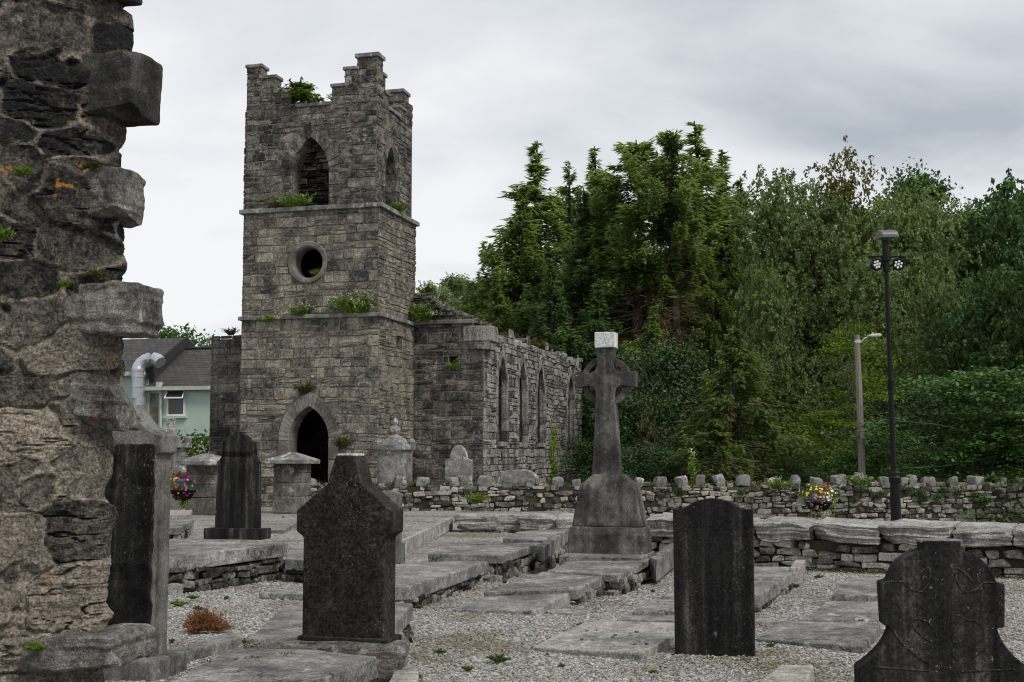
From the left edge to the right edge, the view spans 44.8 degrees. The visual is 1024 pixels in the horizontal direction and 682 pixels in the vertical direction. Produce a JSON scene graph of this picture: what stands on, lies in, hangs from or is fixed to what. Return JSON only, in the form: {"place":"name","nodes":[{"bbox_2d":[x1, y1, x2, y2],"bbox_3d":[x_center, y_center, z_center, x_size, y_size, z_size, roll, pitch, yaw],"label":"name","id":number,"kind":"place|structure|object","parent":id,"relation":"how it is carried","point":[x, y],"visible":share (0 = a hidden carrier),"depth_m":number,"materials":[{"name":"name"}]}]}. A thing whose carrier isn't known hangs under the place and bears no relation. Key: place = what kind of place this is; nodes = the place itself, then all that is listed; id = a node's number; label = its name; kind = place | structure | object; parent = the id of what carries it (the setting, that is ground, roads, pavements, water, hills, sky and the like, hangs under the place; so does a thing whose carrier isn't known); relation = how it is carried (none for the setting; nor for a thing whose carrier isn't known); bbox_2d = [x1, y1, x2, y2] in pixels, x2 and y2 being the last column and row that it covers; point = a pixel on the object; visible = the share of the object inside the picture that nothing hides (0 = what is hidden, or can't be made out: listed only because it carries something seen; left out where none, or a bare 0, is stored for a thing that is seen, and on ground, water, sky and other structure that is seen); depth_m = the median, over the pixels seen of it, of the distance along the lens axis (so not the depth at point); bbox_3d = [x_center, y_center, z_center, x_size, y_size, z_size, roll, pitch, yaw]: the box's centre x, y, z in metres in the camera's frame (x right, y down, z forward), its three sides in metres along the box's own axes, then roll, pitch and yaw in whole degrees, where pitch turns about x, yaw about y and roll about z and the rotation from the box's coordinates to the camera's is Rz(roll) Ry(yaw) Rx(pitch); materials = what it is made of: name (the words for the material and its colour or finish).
{"place":"outdoors","nodes":[
{"label":"outdoors","id":0,"kind":"place"},
{"bbox_2d":[177,453,220,514],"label":"gate pier","id":1,"kind":"structure","parent":0,"point":[205,464],"depth_m":31.97,"materials":[{"name":"stone"}]},
{"bbox_2d":[170,469,202,509],"bbox_3d":[-8.480,3.829,32.132,1.170,1.122,1.097,-4,-6,37],"label":"flower basket","id":2,"kind":"object","parent":1,"relation":"hanging from","point":[183,494],"visible":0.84,"depth_m":31.98,"materials":[{"name":"multicoloured plant"}]},
{"bbox_2d":[264,452,319,512],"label":"gate pier","id":3,"kind":"structure","parent":0,"point":[292,485],"depth_m":32.69,"materials":[{"name":"stone"}]},
{"bbox_2d":[105,507,1023,681],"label":"gravel yard","id":4,"kind":"structure","parent":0,"point":[292,537],"depth_m":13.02,"materials":[{"name":"gravel"}]},
{"bbox_2d":[0,0,163,681],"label":"ruined wall","id":5,"kind":"structure","parent":4,"relation":"on","point":[78,88],"depth_m":5.85,"materials":[{"name":"stone"}]},
{"bbox_2d":[103,404,186,681],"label":"headstone","id":6,"kind":"object","parent":4,"relation":"on","point":[137,490],"visible":0.35,"depth_m":8.94,"materials":[{"name":"stone"}]},
{"bbox_2d":[164,418,191,509],"bbox_3d":[-9.410,3.391,34.124,1.133,2.558,0.865,-1,-5,15],"label":"monument","id":7,"kind":"object","parent":4,"relation":"on","point":[180,453],"visible":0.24,"depth_m":33.97,"materials":[{"name":"white stone"}]},
{"bbox_2d":[169,519,193,538],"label":"grave slab","id":8,"kind":"structure","parent":4,"relation":"on","point":[181,528],"depth_m":23.14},
{"bbox_2d":[174,632,241,663],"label":"grave slab","id":9,"kind":"structure","parent":4,"relation":"on","point":[221,644],"depth_m":9.79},
{"bbox_2d":[180,604,235,633],"bbox_3d":[-2.706,2.464,11.013,0.510,0.259,0.353,0,-5,0],"label":"heather bush","id":10,"kind":"object","parent":4,"relation":"on","point":[199,622],"visible":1,"depth_m":10.97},
{"bbox_2d":[168,539,287,594],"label":"grave slab","id":11,"kind":"structure","parent":4,"relation":"on","point":[199,565],"depth_m":14.81,"materials":[{"name":"stone"}]},
{"bbox_2d":[204,432,270,539],"bbox_3d":[-4.892,2.575,22.176,1.121,1.901,0.403,-1,-5,15],"label":"headstone","id":12,"kind":"object","parent":4,"relation":"on","point":[238,503],"visible":1,"depth_m":22.11,"materials":[{"name":"stone"}]},
{"bbox_2d":[248,605,302,643],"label":"grave slab","id":13,"kind":"structure","parent":4,"relation":"on","point":[286,622],"depth_m":11.07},
{"bbox_2d":[259,589,302,599],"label":"grave slab","id":14,"kind":"structure","parent":4,"relation":"on","point":[289,594],"depth_m":13.64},
{"bbox_2d":[171,639,409,681],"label":"grave slab","id":15,"kind":"structure","parent":4,"relation":"on","point":[326,661],"depth_m":7.85,"materials":[{"name":"stone"}]},
{"bbox_2d":[297,454,402,643],"bbox_3d":[-1.130,1.456,8.640,0.710,1.340,0.283,-1,-5,15],"label":"headstone","id":16,"kind":"object","parent":15,"relation":"on","point":[349,522],"visible":0.83,"depth_m":8.53,"materials":[{"name":"stone"}]},
{"bbox_2d":[281,547,303,582],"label":"grave slab","id":17,"kind":"structure","parent":4,"relation":"on","point":[294,564],"depth_m":15.20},
{"bbox_2d":[382,490,401,563],"bbox_3d":[-1.728,2.500,16.709,0.480,0.970,0.130,-1,-5,15],"label":"headstone","id":18,"kind":"object","parent":4,"relation":"on","point":[394,496],"visible":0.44,"depth_m":16.63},
{"bbox_2d":[374,417,415,486],"bbox_3d":[-3.258,3.416,34.523,0.924,2.583,0.956,-1,-5,15],"label":"monument","id":19,"kind":"object","parent":4,"relation":"on","point":[395,449],"visible":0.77,"depth_m":34.21,"materials":[{"name":"white stone"}]},
{"bbox_2d":[209,52,582,506],"bbox_3d":[-3.767,-0.944,45.444,9.679,13.811,17.970,-1,-5,15],"label":"church ruin","id":20,"kind":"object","parent":4,"relation":"on","point":[495,404],"visible":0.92,"depth_m":37.49,"materials":[{"name":"stone"}]},
{"bbox_2d":[279,76,324,108],"bbox_3d":[-6.379,-7.467,37.837,1.564,1.088,1.284,0,-5,0],"label":"sapling","id":21,"kind":"object","parent":20,"relation":"on","point":[302,92],"visible":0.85,"depth_m":37.64,"materials":[{"name":"plant"}]},
{"bbox_2d":[324,289,385,315],"bbox_3d":[-4.591,-1.126,36.340,1.921,0.821,0.999,0,-5,0],"label":"valerian plant","id":22,"kind":"object","parent":20,"relation":"on","point":[349,303],"visible":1,"depth_m":36.26,"materials":[{"name":"green plant"}]},
{"bbox_2d":[496,345,509,445],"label":"lancet window","id":23,"kind":"structure","parent":20,"relation":"in","point":[502,363],"depth_m":40.78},
{"bbox_2d":[517,352,528,446],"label":"lancet window","id":24,"kind":"structure","parent":20,"relation":"in","point":[523,371],"depth_m":43.36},
{"bbox_2d":[535,357,546,446],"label":"lancet window","id":25,"kind":"structure","parent":20,"relation":"in","point":[540,372],"depth_m":45.88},
{"bbox_2d":[566,366,574,447],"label":"lancet window","id":26,"kind":"structure","parent":20,"relation":"in","point":[570,392],"depth_m":50.90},
{"bbox_2d":[389,665,418,681],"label":"grave slab","id":27,"kind":"structure","parent":4,"relation":"on","point":[406,673],"depth_m":8.06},
{"bbox_2d":[395,603,414,642],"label":"grave slab","id":28,"kind":"structure","parent":4,"relation":"on","point":[404,628],"depth_m":10.24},
{"bbox_2d":[402,517,452,552],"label":"grave slab","id":29,"kind":"structure","parent":4,"relation":"on","point":[417,533],"depth_m":22.93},
{"bbox_2d":[395,561,492,605],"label":"grave slab","id":30,"kind":"structure","parent":4,"relation":"on","point":[422,583],"depth_m":13.92,"materials":[{"name":"stone"}]},
{"bbox_2d":[445,445,472,482],"bbox_3d":[-1.503,3.849,35.069,0.767,1.808,0.150,-1,-5,15],"label":"headstone","id":31,"kind":"object","parent":4,"relation":"on","point":[458,463],"visible":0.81,"depth_m":35.04,"materials":[{"name":"white stone"}]},
{"bbox_2d":[428,543,541,581],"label":"grave slab","id":32,"kind":"structure","parent":4,"relation":"on","point":[510,560],"depth_m":15.96,"materials":[{"name":"stone"}]},
{"bbox_2d":[452,593,570,615],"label":"grave slab","id":33,"kind":"structure","parent":4,"relation":"on","point":[535,605],"depth_m":12.62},
{"bbox_2d":[454,512,573,532],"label":"wall","id":34,"kind":"structure","parent":4,"relation":"on","point":[506,523],"depth_m":24.94,"materials":[{"name":"stone"}]},
{"bbox_2d":[496,469,538,486],"bbox_3d":[0.152,4.276,35.906,1.229,1.107,0.300,-1,-5,15],"label":"headstone","id":35,"kind":"object","parent":4,"relation":"on","point":[518,475],"visible":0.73,"depth_m":35.78,"materials":[{"name":"white stone"}]},
{"bbox_2d":[484,572,605,605],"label":"grave slab","id":36,"kind":"structure","parent":4,"relation":"on","point":[580,589],"depth_m":13.40,"materials":[{"name":"stone"}]},
{"bbox_2d":[534,529,568,574],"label":"grave slab","id":37,"kind":"structure","parent":4,"relation":"on","point":[552,549],"depth_m":17.26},
{"bbox_2d":[503,529,562,542],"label":"grave slab","id":38,"kind":"structure","parent":37,"relation":"on","point":[539,536],"depth_m":18.37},
{"bbox_2d":[547,559,653,596],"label":"grave slab","id":39,"kind":"structure","parent":4,"relation":"on","point":[620,578],"depth_m":14.52,"materials":[{"name":"stone"}]},
{"bbox_2d":[559,332,653,565],"bbox_3d":[1.230,1.373,16.068,1.053,3.008,1.107,-1,-5,15],"label":"celtic cross","id":40,"kind":"object","parent":39,"relation":"on","point":[609,523],"visible":0.91,"depth_m":16.03,"materials":[{"name":"stone"}]},
{"bbox_2d":[533,620,674,659],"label":"grave slab","id":41,"kind":"structure","parent":4,"relation":"on","point":[624,640],"depth_m":10.25,"materials":[{"name":"stone"}]},
{"bbox_2d":[617,611,673,622],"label":"grave slab","id":42,"kind":"structure","parent":4,"relation":"on","point":[629,616],"depth_m":11.39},
{"bbox_2d":[633,597,673,615],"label":"grave slab","id":43,"kind":"structure","parent":4,"relation":"on","point":[659,606],"depth_m":11.83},
{"bbox_2d":[650,543,673,581],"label":"grave slab","id":44,"kind":"structure","parent":4,"relation":"on","point":[661,563],"depth_m":15.72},
{"bbox_2d":[308,472,1023,523],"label":"churchyard wall","id":45,"kind":"structure","parent":4,"relation":"on","point":[556,494],"depth_m":33.78,"materials":[{"name":"stone"}]},
{"bbox_2d":[673,498,754,656],"bbox_3d":[1.601,1.909,9.836,0.628,1.316,0.090,-1,-5,15],"label":"headstone","id":46,"kind":"object","parent":4,"relation":"on","point":[714,591],"visible":0.92,"depth_m":9.79,"materials":[{"name":"stone"}]},
{"bbox_2d":[662,581,780,612],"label":"grave slab","id":47,"kind":"structure","parent":4,"relation":"on","point":[767,593],"depth_m":13.01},
{"bbox_2d":[754,566,797,595],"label":"grave slab","id":48,"kind":"structure","parent":4,"relation":"on","point":[783,576],"depth_m":14.30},
{"bbox_2d":[760,665,814,681],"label":"grave slab","id":49,"kind":"structure","parent":4,"relation":"on","point":[792,673],"depth_m":8.35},
{"bbox_2d":[757,621,880,653],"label":"grave slab","id":50,"kind":"structure","parent":4,"relation":"on","point":[856,637],"depth_m":10.47,"materials":[{"name":"stone"}]},
{"bbox_2d":[797,482,842,518],"bbox_3d":[8.116,4.209,32.640,0.939,0.982,0.925,-5,-7,42],"label":"flower basket","id":51,"kind":"object","parent":4,"relation":"on","point":[818,505],"visible":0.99,"depth_m":32.54,"materials":[{"name":"multicoloured plant"}]},
{"bbox_2d":[647,512,1023,577],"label":"wall","id":52,"kind":"structure","parent":4,"relation":"on","point":[997,548],"depth_m":16.68,"materials":[{"name":"stone"}]},
{"bbox_2d":[806,601,878,621],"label":"grave slab","id":53,"kind":"structure","parent":4,"relation":"on","point":[846,611],"depth_m":12.18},
{"bbox_2d":[833,577,883,600],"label":"grave slab","id":54,"kind":"structure","parent":4,"relation":"on","point":[857,589],"depth_m":13.71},
{"bbox_2d":[854,332,880,486],"bbox_3d":[10.634,2.324,36.881,0.796,5.172,0.235,-1,-5,12],"label":"street lamp","id":55,"kind":"object","parent":4,"relation":"on","point":[860,416],"visible":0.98,"depth_m":36.91,"materials":[{"name":"grey wood"}]},
{"bbox_2d":[868,230,904,520],"bbox_3d":[8.094,1.028,26.615,0.756,6.914,0.396,0,-5,0],"label":"lamp post","id":56,"kind":"object","parent":4,"relation":"on","point":[897,264],"visible":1,"depth_m":26.65,"materials":[{"name":"metal"}]},
{"bbox_2d":[854,538,1023,681],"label":"headstone","id":57,"kind":"object","parent":4,"relation":"on","point":[941,606],"visible":1,"depth_m":5.46,"materials":[{"name":"stone"}]},
{"bbox_2d":[119,0,1023,346],"label":"sky","id":58,"kind":"structure","parent":0,"point":[772,84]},
{"label":"ground","id":59,"kind":"structure","parent":0,"visible":0},
{"bbox_2d":[121,337,210,457],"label":"house","id":60,"kind":"structure","parent":59,"relation":"on","point":[163,379],"depth_m":57.82,"materials":[{"name":"paint"}]},
{"bbox_2d":[164,390,186,417],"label":"window","id":61,"kind":"structure","parent":60,"relation":"in","point":[176,399],"depth_m":57.52,"materials":[{"name":"white plastic"}]},
{"bbox_2d":[146,322,219,345],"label":"tree","id":62,"kind":"object","parent":59,"relation":"on","point":[173,333],"visible":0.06,"depth_m":77.68,"materials":[{"name":"green plant"}]},
{"bbox_2d":[177,429,208,483],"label":"hedge","id":63,"kind":"object","parent":59,"relation":"on","point":[197,440],"visible":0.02,"depth_m":41.68,"materials":[{"name":"green plant"}]},
{"bbox_2d":[456,271,528,359],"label":"spruce tree","id":64,"kind":"object","parent":59,"relation":"on","point":[501,318],"visible":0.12,"depth_m":61.19,"materials":[{"name":"green plant"}]},
{"bbox_2d":[456,184,572,362],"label":"spruce tree","id":65,"kind":"object","parent":59,"relation":"on","point":[521,226],"visible":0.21,"depth_m":63.36,"materials":[{"name":"green plant"}]},
{"bbox_2d":[460,141,590,357],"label":"spruce tree","id":66,"kind":"object","parent":59,"relation":"on","point":[544,203],"visible":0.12,"depth_m":66.39,"materials":[{"name":"green plant"}]},
{"bbox_2d":[469,217,586,450],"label":"spruce tree","id":67,"kind":"object","parent":59,"relation":"on","point":[534,244],"visible":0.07,"depth_m":63.81,"materials":[{"name":"green plant"}]},
{"bbox_2d":[536,161,584,285],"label":"spruce tree","id":68,"kind":"object","parent":59,"relation":"on","point":[569,200],"visible":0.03,"depth_m":69.77,"materials":[{"name":"green plant"}]},
{"bbox_2d":[528,257,593,473],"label":"spruce tree","id":69,"kind":"object","parent":59,"relation":"on","point":[561,331],"visible":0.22,"depth_m":57.32,"materials":[{"name":"green plant"}]},
{"bbox_2d":[519,188,632,442],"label":"spruce tree","id":70,"kind":"object","parent":59,"relation":"on","point":[578,259],"visible":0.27,"depth_m":59.89,"materials":[{"name":"green plant"}]},
{"bbox_2d":[545,146,651,468],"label":"spruce tree","id":71,"kind":"object","parent":59,"relation":"on","point":[594,162],"visible":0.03,"depth_m":68.72,"materials":[{"name":"green plant"}]},
{"bbox_2d":[570,279,645,473],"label":"spruce tree","id":72,"kind":"object","parent":59,"relation":"on","point":[595,323],"visible":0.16,"depth_m":56.24,"materials":[{"name":"green plant"}]},
{"bbox_2d":[583,227,648,371],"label":"spruce tree","id":73,"kind":"object","parent":59,"relation":"on","point":[629,326],"visible":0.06,"depth_m":61.76,"materials":[{"name":"green plant"}]},
{"bbox_2d":[560,379,699,481],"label":"laurel bush","id":74,"kind":"object","parent":59,"relation":"on","point":[631,403],"visible":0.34,"depth_m":46.03,"materials":[{"name":"green plant"}]},
{"bbox_2d":[620,304,664,391],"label":"spruce tree","id":75,"kind":"object","parent":59,"relation":"on","point":[655,331],"visible":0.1,"depth_m":55.13,"materials":[{"name":"green plant"}]},
{"bbox_2d":[575,137,710,426],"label":"spruce tree","id":76,"kind":"object","parent":59,"relation":"on","point":[605,210],"visible":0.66,"depth_m":57.95,"materials":[{"name":"green plant"}]},
{"bbox_2d":[567,439,727,486],"bbox_3d":[4.822,4.669,39.471,5.893,3.189,6.174,4,-6,-36],"label":"laurel bush","id":77,"kind":"object","parent":59,"relation":"on","point":[648,458],"visible":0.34,"depth_m":39.13,"materials":[{"name":"green plant"}]},
{"bbox_2d":[633,395,663,474],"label":"dead spruce","id":78,"kind":"object","parent":59,"relation":"on","point":[646,414],"visible":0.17,"depth_m":43.44,"materials":[{"name":"green plant"}]},
{"bbox_2d":[603,129,720,375],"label":"spruce tree","id":79,"kind":"object","parent":59,"relation":"on","point":[687,190],"visible":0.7,"depth_m":57.16,"materials":[{"name":"green plant"}]},
{"bbox_2d":[623,202,722,390],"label":"spruce tree","id":80,"kind":"object","parent":59,"relation":"on","point":[687,323],"visible":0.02,"depth_m":59.92,"materials":[{"name":"green plant"}]},
{"bbox_2d":[566,326,786,480],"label":"laurel bush","id":81,"kind":"object","parent":59,"relation":"on","point":[680,368],"visible":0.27,"depth_m":47.90,"materials":[{"name":"green plant"}]},
{"bbox_2d":[645,121,760,358],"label":"spruce tree","id":82,"kind":"object","parent":59,"relation":"on","point":[713,224],"visible":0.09,"depth_m":66.36,"materials":[{"name":"green plant"}]},
{"bbox_2d":[645,149,771,340],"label":"spruce tree","id":83,"kind":"object","parent":59,"relation":"on","point":[722,161],"visible":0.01,"depth_m":69.91,"materials":[{"name":"green plant"}]},
{"bbox_2d":[665,418,772,486],"bbox_3d":[6.600,4.340,37.916,4.632,3.984,4.574,4,-6,-35],"label":"bush","id":84,"kind":"object","parent":59,"relation":"on","point":[719,453],"visible":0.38,"depth_m":37.62,"materials":[{"name":"green plant"}]},
{"bbox_2d":[688,243,751,397],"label":"spruce tree","id":85,"kind":"object","parent":59,"relation":"on","point":[722,309],"visible":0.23,"depth_m":58.16,"materials":[{"name":"green plant"}]},
{"bbox_2d":[683,208,801,378],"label":"spruce tree","id":86,"kind":"object","parent":59,"relation":"on","point":[720,254],"visible":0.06,"depth_m":63.20,"materials":[{"name":"green plant"}]},
{"bbox_2d":[652,323,834,485],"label":"spruce tree","id":87,"kind":"object","parent":59,"relation":"on","point":[758,420],"visible":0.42,"depth_m":40.63,"materials":[{"name":"green plant"}]},
{"bbox_2d":[721,248,825,462],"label":"birch tree","id":88,"kind":"object","parent":59,"relation":"on","point":[778,303],"visible":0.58,"depth_m":53.77,"materials":[{"name":"green plant"}]},
{"bbox_2d":[699,164,855,439],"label":"birch tree","id":89,"kind":"object","parent":59,"relation":"on","point":[761,225],"visible":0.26,"depth_m":57.97,"materials":[{"name":"green plant"}]},
{"bbox_2d":[752,459,848,486],"bbox_3d":[8.813,4.992,40.046,5.084,2.461,5.326,-3,-6,29],"label":"laurel bush","id":90,"kind":"object","parent":59,"relation":"on","point":[794,468],"visible":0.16,"depth_m":39.10,"materials":[{"name":"green plant"}]},
{"bbox_2d":[738,178,884,471],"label":"birch tree","id":91,"kind":"object","parent":59,"relation":"on","point":[811,224],"visible":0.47,"depth_m":55.59,"materials":[{"name":"green plant"}]},
{"bbox_2d":[753,405,875,479],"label":"beech tree","id":92,"kind":"object","parent":59,"relation":"on","point":[825,436],"visible":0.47,"depth_m":42.80,"materials":[{"name":"green plant"}]},
{"bbox_2d":[799,135,905,467],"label":"yellowing tree","id":93,"kind":"object","parent":59,"relation":"on","point":[848,188],"visible":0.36,"depth_m":57.24,"materials":[{"name":"green plant"}]},
{"bbox_2d":[779,318,928,475],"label":"beech tree","id":94,"kind":"object","parent":59,"relation":"on","point":[850,406],"visible":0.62,"depth_m":45.01,"materials":[{"name":"green plant"}]},
{"bbox_2d":[797,232,940,471],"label":"birch tree","id":95,"kind":"object","parent":59,"relation":"on","point":[868,278],"visible":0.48,"depth_m":52.72,"materials":[{"name":"green plant"}]},
{"bbox_2d":[812,427,932,486],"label":"hazel bush","id":96,"kind":"object","parent":59,"relation":"on","point":[841,458],"visible":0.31,"depth_m":40.60,"materials":[{"name":"green plant"}]},
{"bbox_2d":[823,375,992,482],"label":"laurel bush","id":97,"kind":"object","parent":59,"relation":"on","point":[885,404],"visible":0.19,"depth_m":47.16,"materials":[{"name":"green plant"}]},
{"bbox_2d":[825,176,1000,435],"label":"birch tree","id":98,"kind":"object","parent":59,"relation":"on","point":[917,222],"visible":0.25,"depth_m":54.73,"materials":[{"name":"green plant"}]},
{"bbox_2d":[861,157,968,363],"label":"alder tree","id":99,"kind":"object","parent":59,"relation":"on","point":[910,182],"visible":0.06,"depth_m":60.43,"materials":[{"name":"green plant"}]},
{"bbox_2d":[812,362,1023,522],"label":"sycamore tree","id":100,"kind":"object","parent":59,"relation":"on","point":[1001,390],"visible":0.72,"depth_m":35.66,"materials":[{"name":"green plant"}]},
{"bbox_2d":[892,274,981,486],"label":"birch tree","id":101,"kind":"object","parent":59,"relation":"on","point":[928,332],"visible":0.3,"depth_m":49.78,"materials":[{"name":"green plant"}]},
{"bbox_2d":[919,195,1013,402],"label":"alder tree","id":102,"kind":"object","parent":59,"relation":"on","point":[981,218],"visible":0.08,"depth_m":57.68,"materials":[{"name":"green plant"}]},
{"bbox_2d":[913,266,1023,482],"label":"ash tree","id":103,"kind":"object","parent":59,"relation":"on","point":[993,298],"visible":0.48,"depth_m":47.99,"materials":[{"name":"green plant"}]},
{"bbox_2d":[933,167,1023,464],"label":"ash tree","id":104,"kind":"object","parent":59,"relation":"on","point":[1005,218],"visible":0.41,"depth_m":54.66,"materials":[{"name":"green plant"}]},
{"bbox_2d":[950,402,1023,482],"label":"sycamore tree","id":105,"kind":"object","parent":59,"relation":"on","point":[1018,446],"visible":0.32,"depth_m":35.62,"materials":[{"name":"green plant"}]},
{"bbox_2d":[973,232,1023,440],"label":"ash tree","id":106,"kind":"object","parent":59,"relation":"on","point":[1020,323],"visible":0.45,"depth_m":47.04,"materials":[{"name":"green plant"}]},
{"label":"hill","id":107,"kind":"structure","parent":0,"visible":0},
{"bbox_2d":[416,272,477,304],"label":"hill tree","id":108,"kind":"object","parent":107,"relation":"on","point":[455,283],"visible":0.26,"depth_m":122.12,"materials":[{"name":"green plant"}]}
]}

